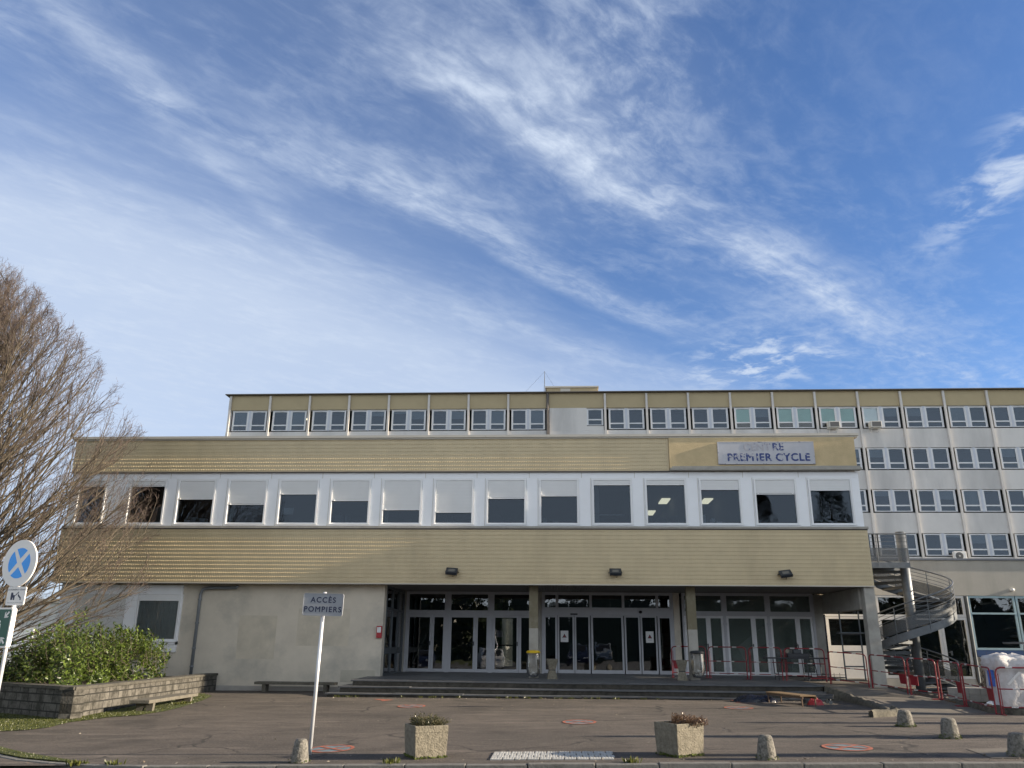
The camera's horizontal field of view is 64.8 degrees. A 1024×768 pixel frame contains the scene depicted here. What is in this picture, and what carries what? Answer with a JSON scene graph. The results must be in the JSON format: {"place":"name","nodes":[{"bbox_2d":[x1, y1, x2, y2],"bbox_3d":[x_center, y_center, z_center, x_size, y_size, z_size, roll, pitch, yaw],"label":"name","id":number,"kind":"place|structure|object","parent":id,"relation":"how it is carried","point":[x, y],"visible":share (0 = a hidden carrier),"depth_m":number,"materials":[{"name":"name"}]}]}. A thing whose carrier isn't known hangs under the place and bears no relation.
{"place":"outdoors","nodes":[
{"label":"outdoors","id":0,"kind":"place"},
{"bbox_2d":[0,693,210,763],"bbox_3d":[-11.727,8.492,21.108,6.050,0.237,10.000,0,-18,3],"label":"grass verge","id":1,"kind":"object","parent":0,"point":[155,708],"depth_m":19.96,"materials":[{"name":"green plant"}]},
{"bbox_2d":[0,687,1023,765],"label":"forecourt","id":2,"kind":"structure","parent":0,"point":[241,727],"depth_m":15.72,"materials":[{"name":"grey asphalt"}]},
{"bbox_2d":[0,540,37,687],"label":"no stopping sign","id":3,"kind":"object","parent":2,"relation":"on","point":[19,563],"visible":1,"depth_m":14.11,"materials":[{"name":"metal"}]},
{"bbox_2d":[0,607,16,647],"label":"assembly point sign","id":4,"kind":"object","parent":3,"relation":"attached to","point":[7,619],"visible":1,"depth_m":13.79,"materials":[{"name":"metal"}]},
{"bbox_2d":[0,746,90,762],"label":"grass corner","id":5,"kind":"object","parent":2,"relation":"on","point":[20,753],"depth_m":12.77,"materials":[{"name":"green plant"}]},
{"bbox_2d":[0,673,217,718],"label":"block planter wall","id":6,"kind":"structure","parent":2,"relation":"on","point":[47,699],"depth_m":19.91,"materials":[{"name":"stone"}]},
{"bbox_2d":[0,606,171,684],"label":"laurel hedge","id":7,"kind":"object","parent":6,"relation":"in","point":[71,660],"visible":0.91,"depth_m":21.70,"materials":[{"name":"green plant"}]},
{"bbox_2d":[129,693,197,710],"bbox_3d":[-9.271,8.539,21.579,0.500,0.340,3.203,0,-18,1],"label":"concrete bench","id":8,"kind":"object","parent":2,"relation":"on","point":[148,703],"visible":0.91,"depth_m":20.73,"materials":[{"name":"beige concrete"}]},
{"bbox_2d":[254,681,337,691],"bbox_3d":[-7.292,10.237,27.176,2.750,0.370,0.420,0,-18,3],"label":"concrete bench","id":9,"kind":"object","parent":2,"relation":"on","point":[265,686],"visible":0.9,"depth_m":27.04,"materials":[{"name":"grey concrete"}]},
{"bbox_2d":[288,738,310,763],"bbox_3d":[-3.124,5.437,11.905,0.307,0.379,0.315,-5,-19,17],"label":"concrete bollard","id":10,"kind":"object","parent":2,"relation":"on","point":[300,753],"visible":0.97,"depth_m":11.82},
{"bbox_2d":[302,592,343,754],"bbox_3d":[-3.164,4.710,13.083,0.680,2.590,0.094,0,-18,4],"label":"access sign","id":11,"kind":"object","parent":2,"relation":"on","point":[323,604],"visible":1,"depth_m":13.35,"materials":[{"name":"metal"}]},
{"bbox_2d":[312,745,354,751],"bbox_3d":[-2.996,6.050,13.379,0.740,0.018,1.000,0,-18,3],"label":"painted no stopping mark","id":12,"kind":"object","parent":2,"relation":"on","point":[328,748],"visible":0.88,"depth_m":13.38,"materials":[{"name":"red paint"}]},
{"bbox_2d":[65,695,658,765],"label":"weeds","id":13,"kind":"object","parent":2,"relation":"on","point":[389,761],"visible":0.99,"depth_m":11.79,"materials":[{"name":"green plant"}]},
{"bbox_2d":[403,723,447,759],"bbox_3d":[-1.322,5.480,12.385,0.554,0.469,0.542,9,-20,-23],"label":"concrete planter","id":14,"kind":"object","parent":2,"relation":"on","point":[425,742],"visible":0.98,"depth_m":12.18,"materials":[{"name":"concrete"}]},
{"bbox_2d":[409,711,451,725],"bbox_3d":[-1.301,5.233,12.569,0.671,0.245,0.714,9,-20,-23],"label":"planter shrub","id":15,"kind":"object","parent":14,"relation":"on","point":[423,721],"visible":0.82,"depth_m":12.40,"materials":[{"name":"green plant"}]},
{"bbox_2d":[52,433,887,690],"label":"office building","id":16,"kind":"structure","parent":2,"relation":"on","point":[535,538],"depth_m":28.94,"materials":[{"name":"beige concrete"}]},
{"bbox_2d":[124,479,167,524],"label":"window","id":17,"kind":"structure","parent":16,"relation":"in","point":[162,482],"depth_m":29.77,"materials":[{"name":"white plastic"}]},
{"bbox_2d":[133,594,180,641],"bbox_3d":[-12.606,8.307,28.614,1.650,1.620,0.145,0,-18,3],"label":"window","id":18,"kind":"structure","parent":16,"relation":"in","point":[159,613],"depth_m":28.69,"materials":[{"name":"grey glass"}]},
{"bbox_2d":[172,479,216,524],"bbox_3d":[-11.587,4.309,29.528,1.490,1.678,0.145,0,-18,3],"label":"window","id":19,"kind":"structure","parent":16,"relation":"in","point":[188,489],"depth_m":29.60,"materials":[{"name":"white plastic"}]},
{"bbox_2d":[189,585,238,674],"bbox_3d":[-10.470,8.892,28.274,1.443,3.586,0.177,-1,-18,4],"label":"downpipe","id":20,"kind":"object","parent":16,"relation":"attached to","point":[191,666],"visible":0.98,"depth_m":28.48,"materials":[{"name":"metal"}]},
{"bbox_2d":[223,479,268,524],"bbox_3d":[-9.681,4.293,29.420,1.530,1.678,0.145,0,-18,3],"label":"window","id":21,"kind":"structure","parent":16,"relation":"in","point":[240,491],"depth_m":29.47,"materials":[{"name":"white plastic"}]},
{"bbox_2d":[275,479,319,524],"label":"window","id":22,"kind":"structure","parent":16,"relation":"in","point":[286,486],"depth_m":29.42,"materials":[{"name":"white plastic"}]},
{"bbox_2d":[327,478,371,524],"bbox_3d":[-5.862,4.260,29.203,1.520,1.678,0.145,0,-18,3],"label":"window","id":23,"kind":"structure","parent":16,"relation":"in","point":[342,489],"depth_m":29.28,"materials":[{"name":"white plastic"}]},
{"bbox_2d":[379,478,422,524],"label":"window","id":24,"kind":"structure","parent":16,"relation":"in","point":[397,493],"depth_m":29.13,"materials":[{"name":"white plastic"}]},
{"bbox_2d":[405,615,431,671],"bbox_3d":[-3.662,10.177,31.685,0.982,2.125,0.161,0,-18,3],"label":"door","id":25,"kind":"structure","parent":16,"relation":"in","point":[407,669],"depth_m":31.64,"materials":[{"name":"metal"}]},
{"bbox_2d":[430,615,445,671],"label":"door","id":26,"kind":"structure","parent":16,"relation":"in","point":[433,616],"depth_m":31.62,"materials":[{"name":"metal"}]},
{"bbox_2d":[432,478,473,524],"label":"window","id":27,"kind":"structure","parent":16,"relation":"in","point":[451,495],"depth_m":29.01,"materials":[{"name":"white plastic"}]},
{"bbox_2d":[448,615,475,671],"bbox_3d":[-1.959,10.162,31.589,1.032,2.125,0.161,0,-18,3],"label":"door","id":28,"kind":"structure","parent":16,"relation":"in","point":[473,616],"depth_m":31.59,"materials":[{"name":"metal"}]},
{"bbox_2d":[475,615,488,671],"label":"door","id":29,"kind":"structure","parent":16,"relation":"in","point":[477,616],"depth_m":31.54,"materials":[{"name":"metal"}]},
{"bbox_2d":[492,615,518,672],"bbox_3d":[-0.247,10.148,31.492,1.022,2.125,0.161,0,-18,3],"label":"door","id":30,"kind":"structure","parent":16,"relation":"in","point":[516,670],"depth_m":31.41,"materials":[{"name":"metal"}]},
{"bbox_2d":[485,478,526,524],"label":"window","id":31,"kind":"structure","parent":16,"relation":"in","point":[496,488],"depth_m":28.97,"materials":[{"name":"white plastic"}]},
{"bbox_2d":[538,478,579,524],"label":"window","id":32,"kind":"structure","parent":16,"relation":"in","point":[547,486],"depth_m":28.88,"materials":[{"name":"white plastic"}]},
{"bbox_2d":[558,615,574,672],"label":"sliding door","id":33,"kind":"structure","parent":16,"relation":"in","point":[559,671],"depth_m":31.24,"materials":[{"name":"metal"}]},
{"bbox_2d":[574,615,590,673],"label":"sliding door","id":34,"kind":"structure","parent":16,"relation":"in","point":[576,671],"depth_m":31.18,"materials":[{"name":"metal"}]},
{"bbox_2d":[591,478,633,524],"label":"window","id":35,"kind":"structure","parent":16,"relation":"in","point":[595,481],"depth_m":28.81,"materials":[{"name":"white plastic"}]},
{"bbox_2d":[624,616,641,673],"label":"sliding door","id":36,"kind":"structure","parent":16,"relation":"in","point":[627,671],"depth_m":31.17,"materials":[{"name":"metal"}]},
{"bbox_2d":[640,616,658,673],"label":"sliding door","id":37,"kind":"structure","parent":16,"relation":"in","point":[643,672],"depth_m":31.14,"materials":[{"name":"metal"}]},
{"bbox_2d":[644,478,688,524],"bbox_3d":[5.460,4.161,28.562,1.520,1.678,0.145,0,-18,3],"label":"window","id":38,"kind":"structure","parent":16,"relation":"in","point":[647,481],"depth_m":28.69,"materials":[{"name":"white plastic"}]},
{"bbox_2d":[684,616,711,674],"bbox_3d":[7.147,10.058,31.060,0.928,2.165,0.121,0,-18,3],"label":"door","id":39,"kind":"structure","parent":16,"relation":"in","point":[685,625],"depth_m":31.12,"materials":[{"name":"grey metal"}]},
{"bbox_2d":[708,616,726,674],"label":"door","id":40,"kind":"structure","parent":16,"relation":"in","point":[709,621],"depth_m":31.04,"materials":[{"name":"grey glass"}]},
{"bbox_2d":[698,478,744,524],"bbox_3d":[7.361,4.145,28.455,1.510,1.678,0.145,0,-18,3],"label":"window","id":41,"kind":"structure","parent":16,"relation":"in","point":[704,483],"depth_m":28.58,"materials":[{"name":"white plastic"}]},
{"bbox_2d":[726,616,756,675],"bbox_3d":[8.814,10.044,30.966,1.028,2.165,0.121,0,-18,3],"label":"door","id":42,"kind":"structure","parent":16,"relation":"in","point":[741,617],"depth_m":30.99,"materials":[{"name":"grey metal"}]},
{"bbox_2d":[753,616,771,675],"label":"door","id":43,"kind":"structure","parent":16,"relation":"in","point":[754,617],"depth_m":30.95,"materials":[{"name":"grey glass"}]},
{"bbox_2d":[717,441,815,464],"bbox_3d":[9.027,2.453,28.671,3.380,0.820,0.052,0,-18,3],"label":"name board","id":44,"kind":"object","parent":16,"relation":"attached to","point":[741,453],"visible":1,"depth_m":28.65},
{"bbox_2d":[753,478,800,524],"bbox_3d":[9.283,4.128,28.346,1.540,1.678,0.145,0,-18,3],"label":"window","id":45,"kind":"structure","parent":16,"relation":"in","point":[778,486],"depth_m":28.45,"materials":[{"name":"white plastic"}]},
{"bbox_2d":[770,616,801,675],"bbox_3d":[10.486,10.029,30.871,1.038,2.165,0.121,0,-18,3],"label":"door","id":46,"kind":"structure","parent":16,"relation":"in","point":[771,617],"depth_m":30.95,"materials":[{"name":"grey glass"}]},
{"bbox_2d":[797,617,817,675],"bbox_3d":[11.302,10.028,30.844,0.578,2.165,0.080,0,-18,3],"label":"door","id":47,"kind":"structure","parent":16,"relation":"in","point":[798,618],"depth_m":30.89,"materials":[{"name":"grey glass"}]},
{"bbox_2d":[807,477,857,524],"bbox_3d":[11.180,4.112,28.239,1.560,1.678,0.145,0,-18,3],"label":"window","id":48,"kind":"structure","parent":16,"relation":"in","point":[818,483],"depth_m":28.37,"materials":[{"name":"white plastic"}]},
{"bbox_2d":[0,754,1023,767],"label":"kerb","id":49,"kind":"structure","parent":2,"relation":"on","point":[773,765],"depth_m":11.29,"materials":[{"name":"concrete"}]},
{"bbox_2d":[490,751,614,759],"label":"tactile paving","id":50,"kind":"structure","parent":2,"relation":"on","point":[607,755],"depth_m":12.15,"materials":[{"name":"white concrete"}]},
{"bbox_2d":[325,679,826,700],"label":"entrance steps","id":51,"kind":"structure","parent":2,"relation":"on","point":[473,689],"depth_m":24.81,"materials":[{"name":"concrete"}]},
{"bbox_2d":[654,720,703,757],"bbox_3d":[2.547,5.395,12.256,0.554,0.470,0.542,10,-20,-28],"label":"concrete planter","id":52,"kind":"object","parent":2,"relation":"on","point":[679,740],"visible":0.99,"depth_m":12.07,"materials":[{"name":"concrete"}]},
{"bbox_2d":[669,712,708,727],"bbox_3d":[2.716,5.146,12.373,0.598,0.220,0.631,-3,-18,11],"label":"planter shrub","id":53,"kind":"object","parent":52,"relation":"in","point":[682,719],"visible":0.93,"depth_m":12.24,"materials":[{"name":"brown plant"}]},
{"bbox_2d":[733,694,777,702],"bbox_3d":[7.066,9.118,23.423,1.278,0.206,0.781,0,-18,3],"label":"dark tarpaulin","id":54,"kind":"object","parent":2,"relation":"on","point":[754,698],"visible":0.99,"depth_m":23.16,"materials":[{"name":"black plastic"}]},
{"bbox_2d":[756,734,778,760],"bbox_3d":[3.681,5.288,11.692,0.344,0.384,0.344,-7,-19,23],"label":"concrete bollard","id":55,"kind":"object","parent":2,"relation":"on","point":[766,751],"visible":0.98,"depth_m":11.60,"materials":[{"name":"grey concrete"}]},
{"bbox_2d":[765,691,816,706],"bbox_3d":[7.723,8.723,22.330,0.460,0.287,1.916,4,-18,-11],"label":"slatted bench","id":56,"kind":"object","parent":2,"relation":"on","point":[788,694],"visible":1,"depth_m":22.08,"materials":[{"name":"brown wood"}]},
{"bbox_2d":[821,744,872,750],"bbox_3d":[5.335,5.784,12.844,0.740,0.020,1.000,0,-18,3],"label":"painted no stopping mark","id":57,"kind":"object","parent":2,"relation":"on","point":[852,747],"visible":1,"depth_m":12.81,"materials":[{"name":"red paint"}]},
{"bbox_2d":[824,686,889,709],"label":"ramp side wall","id":58,"kind":"structure","parent":2,"relation":"on","point":[839,695],"depth_m":23.14,"materials":[{"name":"concrete"}]},
{"bbox_2d":[868,706,900,717],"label":"curved kerb","id":59,"kind":"structure","parent":2,"relation":"on","point":[892,711],"depth_m":18.41,"materials":[{"name":"concrete"}]},
{"bbox_2d":[798,679,987,713],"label":"ramp","id":60,"kind":"structure","parent":2,"relation":"on","point":[901,700],"depth_m":22.75,"materials":[{"name":"concrete"}]},
{"bbox_2d":[827,651,869,687],"bbox_3d":[11.049,9.391,26.517,0.480,1.134,1.472,12,-21,-30],"label":"site barrier","id":61,"kind":"object","parent":60,"relation":"on","point":[829,666],"visible":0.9,"depth_m":26.59,"materials":[{"name":"metal"}]},
{"bbox_2d":[836,611,866,679],"bbox_3d":[12.278,9.435,29.115,0.900,2.350,0.400,0,-18,3],"label":"scaffold frame","id":62,"kind":"object","parent":60,"relation":"on","point":[850,633],"visible":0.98,"depth_m":29.05,"materials":[{"name":"metal"}]},
{"bbox_2d":[869,654,908,693],"bbox_3d":[11.587,8.936,24.869,0.480,1.127,1.974,2,-18,-6],"label":"site barrier","id":63,"kind":"object","parent":60,"relation":"on","point":[903,678],"visible":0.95,"depth_m":24.43,"materials":[{"name":"metal"}]},
{"bbox_2d":[906,657,939,698],"bbox_3d":[11.854,8.485,23.289,0.480,1.098,1.150,5,-18,-14],"label":"site barrier","id":64,"kind":"object","parent":60,"relation":"on","point":[913,679],"visible":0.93,"depth_m":23.50,"materials":[{"name":"metal"}]},
{"bbox_2d":[933,660,965,705],"bbox_3d":[11.880,8.078,21.866,0.480,1.117,1.653,-2,-18,8],"label":"site barrier","id":65,"kind":"object","parent":60,"relation":"on","point":[959,687],"visible":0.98,"depth_m":21.41,"materials":[{"name":"metal"}]},
{"bbox_2d":[894,710,916,726],"bbox_3d":[7.914,6.759,16.246,0.418,0.368,0.410,-1,-18,6],"label":"concrete bollard","id":66,"kind":"object","parent":2,"relation":"on","point":[904,718],"visible":0.99,"depth_m":16.16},
{"bbox_2d":[868,531,959,692],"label":"spiral staircase","id":67,"kind":"structure","parent":2,"relation":"on","point":[885,562],"depth_m":28.97,"materials":[{"name":"metal"}]},
{"bbox_2d":[939,717,962,738],"bbox_3d":[7.620,6.018,14.044,0.398,0.389,0.392,3,-18,-6],"label":"concrete bollard","id":68,"kind":"object","parent":2,"relation":"on","point":[949,728],"visible":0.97,"depth_m":13.96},
{"bbox_2d":[887,685,1023,714],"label":"ramp edge kerb","id":69,"kind":"structure","parent":2,"relation":"on","point":[1009,711],"depth_m":20.08,"materials":[{"name":"concrete"}]},
{"bbox_2d":[944,687,989,702],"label":"concrete blocks","id":70,"kind":"object","parent":2,"relation":"on","point":[976,694],"depth_m":21.73,"materials":[{"name":"grey concrete"}]},
{"bbox_2d":[957,663,999,714],"bbox_3d":[11.578,7.554,20.053,0.480,1.122,1.958,-3,-18,9],"label":"site barrier","id":71,"kind":"object","parent":2,"relation":"on","point":[990,693],"visible":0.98,"depth_m":19.60,"materials":[{"name":"metal"}]},
{"bbox_2d":[968,748,1023,757],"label":"pavement patch","id":72,"kind":"object","parent":2,"relation":"on","point":[995,752],"visible":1,"depth_m":12.04,"materials":[{"name":"concrete"}]},
{"bbox_2d":[980,652,1023,706],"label":"bulk bag","id":73,"kind":"object","parent":2,"relation":"on","point":[1011,678],"visible":0.78,"depth_m":20.38,"materials":[{"name":"white fabric"}]},
{"bbox_2d":[995,667,1023,715],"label":"site barrier","id":74,"kind":"object","parent":2,"relation":"on","point":[999,693],"visible":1,"depth_m":19.01,"materials":[{"name":"metal"}]},
{"bbox_2d":[1006,732,1023,756],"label":"concrete bollard","id":75,"kind":"object","parent":2,"relation":"on","point":[1015,744],"visible":0.98,"depth_m":11.61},
{"bbox_2d":[0,0,1023,598],"label":"sky","id":76,"kind":"structure","parent":0,"point":[223,197],"materials":[{"name":"blue"}]},
{"bbox_2d":[225,386,1023,665],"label":"tower block","id":77,"kind":"structure","parent":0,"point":[941,474],"depth_m":58.16,"materials":[{"name":"beige concrete"}]},
{"bbox_2d":[231,411,248,430],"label":"window","id":78,"kind":"structure","parent":77,"relation":"in","point":[239,418],"depth_m":60.45,"materials":[{"name":"white glass"}]},
{"bbox_2d":[289,411,306,430],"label":"window","id":79,"kind":"structure","parent":77,"relation":"in","point":[298,418],"depth_m":60.20,"materials":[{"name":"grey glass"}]},
{"bbox_2d":[409,410,425,429],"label":"window","id":80,"kind":"structure","parent":77,"relation":"in","point":[414,414],"depth_m":59.73,"materials":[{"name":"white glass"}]},
{"bbox_2d":[449,410,465,429],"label":"window","id":81,"kind":"structure","parent":77,"relation":"in","point":[454,414],"depth_m":59.56,"materials":[{"name":"white glass"}]},
{"bbox_2d":[489,409,505,429],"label":"window","id":82,"kind":"structure","parent":77,"relation":"in","point":[497,417],"depth_m":59.35,"materials":[{"name":"grey glass"}]},
{"bbox_2d":[529,409,544,429],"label":"window","id":83,"kind":"structure","parent":77,"relation":"in","point":[536,417],"depth_m":59.18,"materials":[{"name":"grey glass"}]},
{"bbox_2d":[734,408,751,428],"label":"window","id":84,"kind":"structure","parent":77,"relation":"in","point":[741,415],"depth_m":58.34,"materials":[{"name":"teal glass"}]},
{"bbox_2d":[753,408,771,428],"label":"window","id":85,"kind":"structure","parent":77,"relation":"in","point":[757,412],"depth_m":58.32,"materials":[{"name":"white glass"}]},
{"bbox_2d":[776,407,794,427],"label":"window","id":86,"kind":"structure","parent":77,"relation":"in","point":[784,415],"depth_m":58.17,"materials":[{"name":"teal glass"}]},
{"bbox_2d":[795,407,813,427],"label":"window","id":87,"kind":"structure","parent":77,"relation":"in","point":[803,415],"depth_m":58.09,"materials":[{"name":"teal glass"}]},
{"bbox_2d":[818,407,836,427],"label":"window","id":88,"kind":"structure","parent":77,"relation":"in","point":[825,414],"depth_m":58.02,"materials":[{"name":"teal glass"}]},
{"bbox_2d":[838,407,857,427],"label":"window","id":89,"kind":"structure","parent":77,"relation":"in","point":[846,414],"depth_m":57.92,"materials":[{"name":"teal glass"}]},
{"bbox_2d":[861,407,879,427],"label":"window","id":90,"kind":"structure","parent":77,"relation":"in","point":[869,414],"depth_m":57.86,"materials":[{"name":"white glass"}]},
{"bbox_2d":[866,448,886,468],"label":"window","id":91,"kind":"structure","parent":77,"relation":"in","point":[871,452],"depth_m":56.95,"materials":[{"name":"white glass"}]},
{"bbox_2d":[872,490,892,511],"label":"window","id":92,"kind":"structure","parent":77,"relation":"in","point":[874,492],"depth_m":56.01,"materials":[{"name":"white glass"}]},
{"bbox_2d":[881,407,900,427],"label":"window","id":93,"kind":"structure","parent":77,"relation":"in","point":[886,411],"depth_m":57.79,"materials":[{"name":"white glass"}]},
{"bbox_2d":[904,407,924,427],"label":"window","id":94,"kind":"structure","parent":77,"relation":"in","point":[909,411],"depth_m":57.69,"materials":[{"name":"white glass"}]},
{"bbox_2d":[937,490,957,511],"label":"window","id":95,"kind":"structure","parent":77,"relation":"in","point":[942,494],"depth_m":55.77,"materials":[{"name":"white glass"}]},
{"bbox_2d":[947,406,968,426],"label":"window","id":96,"kind":"structure","parent":77,"relation":"in","point":[956,414],"depth_m":57.48,"materials":[{"name":"grey glass"}]},
{"bbox_2d":[961,490,982,511],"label":"window","id":97,"kind":"structure","parent":77,"relation":"in","point":[969,497],"depth_m":55.63,"materials":[{"name":"grey glass"}]},
{"bbox_2d":[968,534,990,555],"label":"window","id":98,"kind":"structure","parent":77,"relation":"in","point":[973,538],"depth_m":54.77,"materials":[{"name":"white glass"}]},
{"bbox_2d":[989,534,1010,555],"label":"window","id":99,"kind":"structure","parent":77,"relation":"in","point":[992,536],"depth_m":54.68,"materials":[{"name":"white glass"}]},
{"bbox_2d":[998,447,1020,468],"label":"window","id":100,"kind":"structure","parent":77,"relation":"in","point":[1004,452],"depth_m":56.41,"materials":[{"name":"white glass"}]},
{"label":"ground","id":101,"kind":"structure","parent":0,"visible":0},
{"bbox_2d":[0,598,58,663],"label":"distant building","id":102,"kind":"structure","parent":101,"relation":"on","point":[52,617],"depth_m":51.61,"materials":[{"name":"concrete"}]},
{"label":"right verge","id":103,"kind":"structure","parent":0,"visible":0},
{"bbox_2d":[825,558,1023,686],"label":"annex","id":104,"kind":"object","parent":103,"relation":"on","point":[990,611],"visible":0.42,"depth_m":34.21,"materials":[{"name":"concrete"}]},
{"bbox_2d":[941,617,975,678],"bbox_3d":[18.422,10.899,33.301,1.090,2.430,0.193,0,-18,3],"label":"door","id":105,"kind":"structure","parent":104,"relation":"in","point":[964,619],"depth_m":33.30,"materials":[{"name":"white paint"}]},
{"bbox_2d":[968,596,1022,649],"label":"window","id":106,"kind":"structure","parent":104,"relation":"in","point":[1012,597],"depth_m":33.59,"materials":[{"name":"black glass"}]},
{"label":"left verge","id":107,"kind":"structure","parent":0,"visible":0},
{"bbox_2d":[0,256,163,657],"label":"bare tree","id":108,"kind":"object","parent":107,"relation":"on","point":[10,336],"visible":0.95,"depth_m":24.30,"materials":[{"name":"brown plant"}]},
{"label":"terrace base","id":109,"kind":"structure","parent":0,"visible":0},
{"bbox_2d":[357,672,819,684],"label":"terrace","id":110,"kind":"structure","parent":109,"relation":"on","point":[633,678],"depth_m":27.58,"materials":[{"name":"concrete"}]},
{"bbox_2d":[762,652,827,680],"bbox_3d":[9.715,9.664,27.607,2.130,0.922,0.672,-1,-18,4],"label":"work table","id":111,"kind":"object","parent":110,"relation":"on","point":[773,658],"visible":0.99,"depth_m":27.43,"materials":[{"name":"black metal"}]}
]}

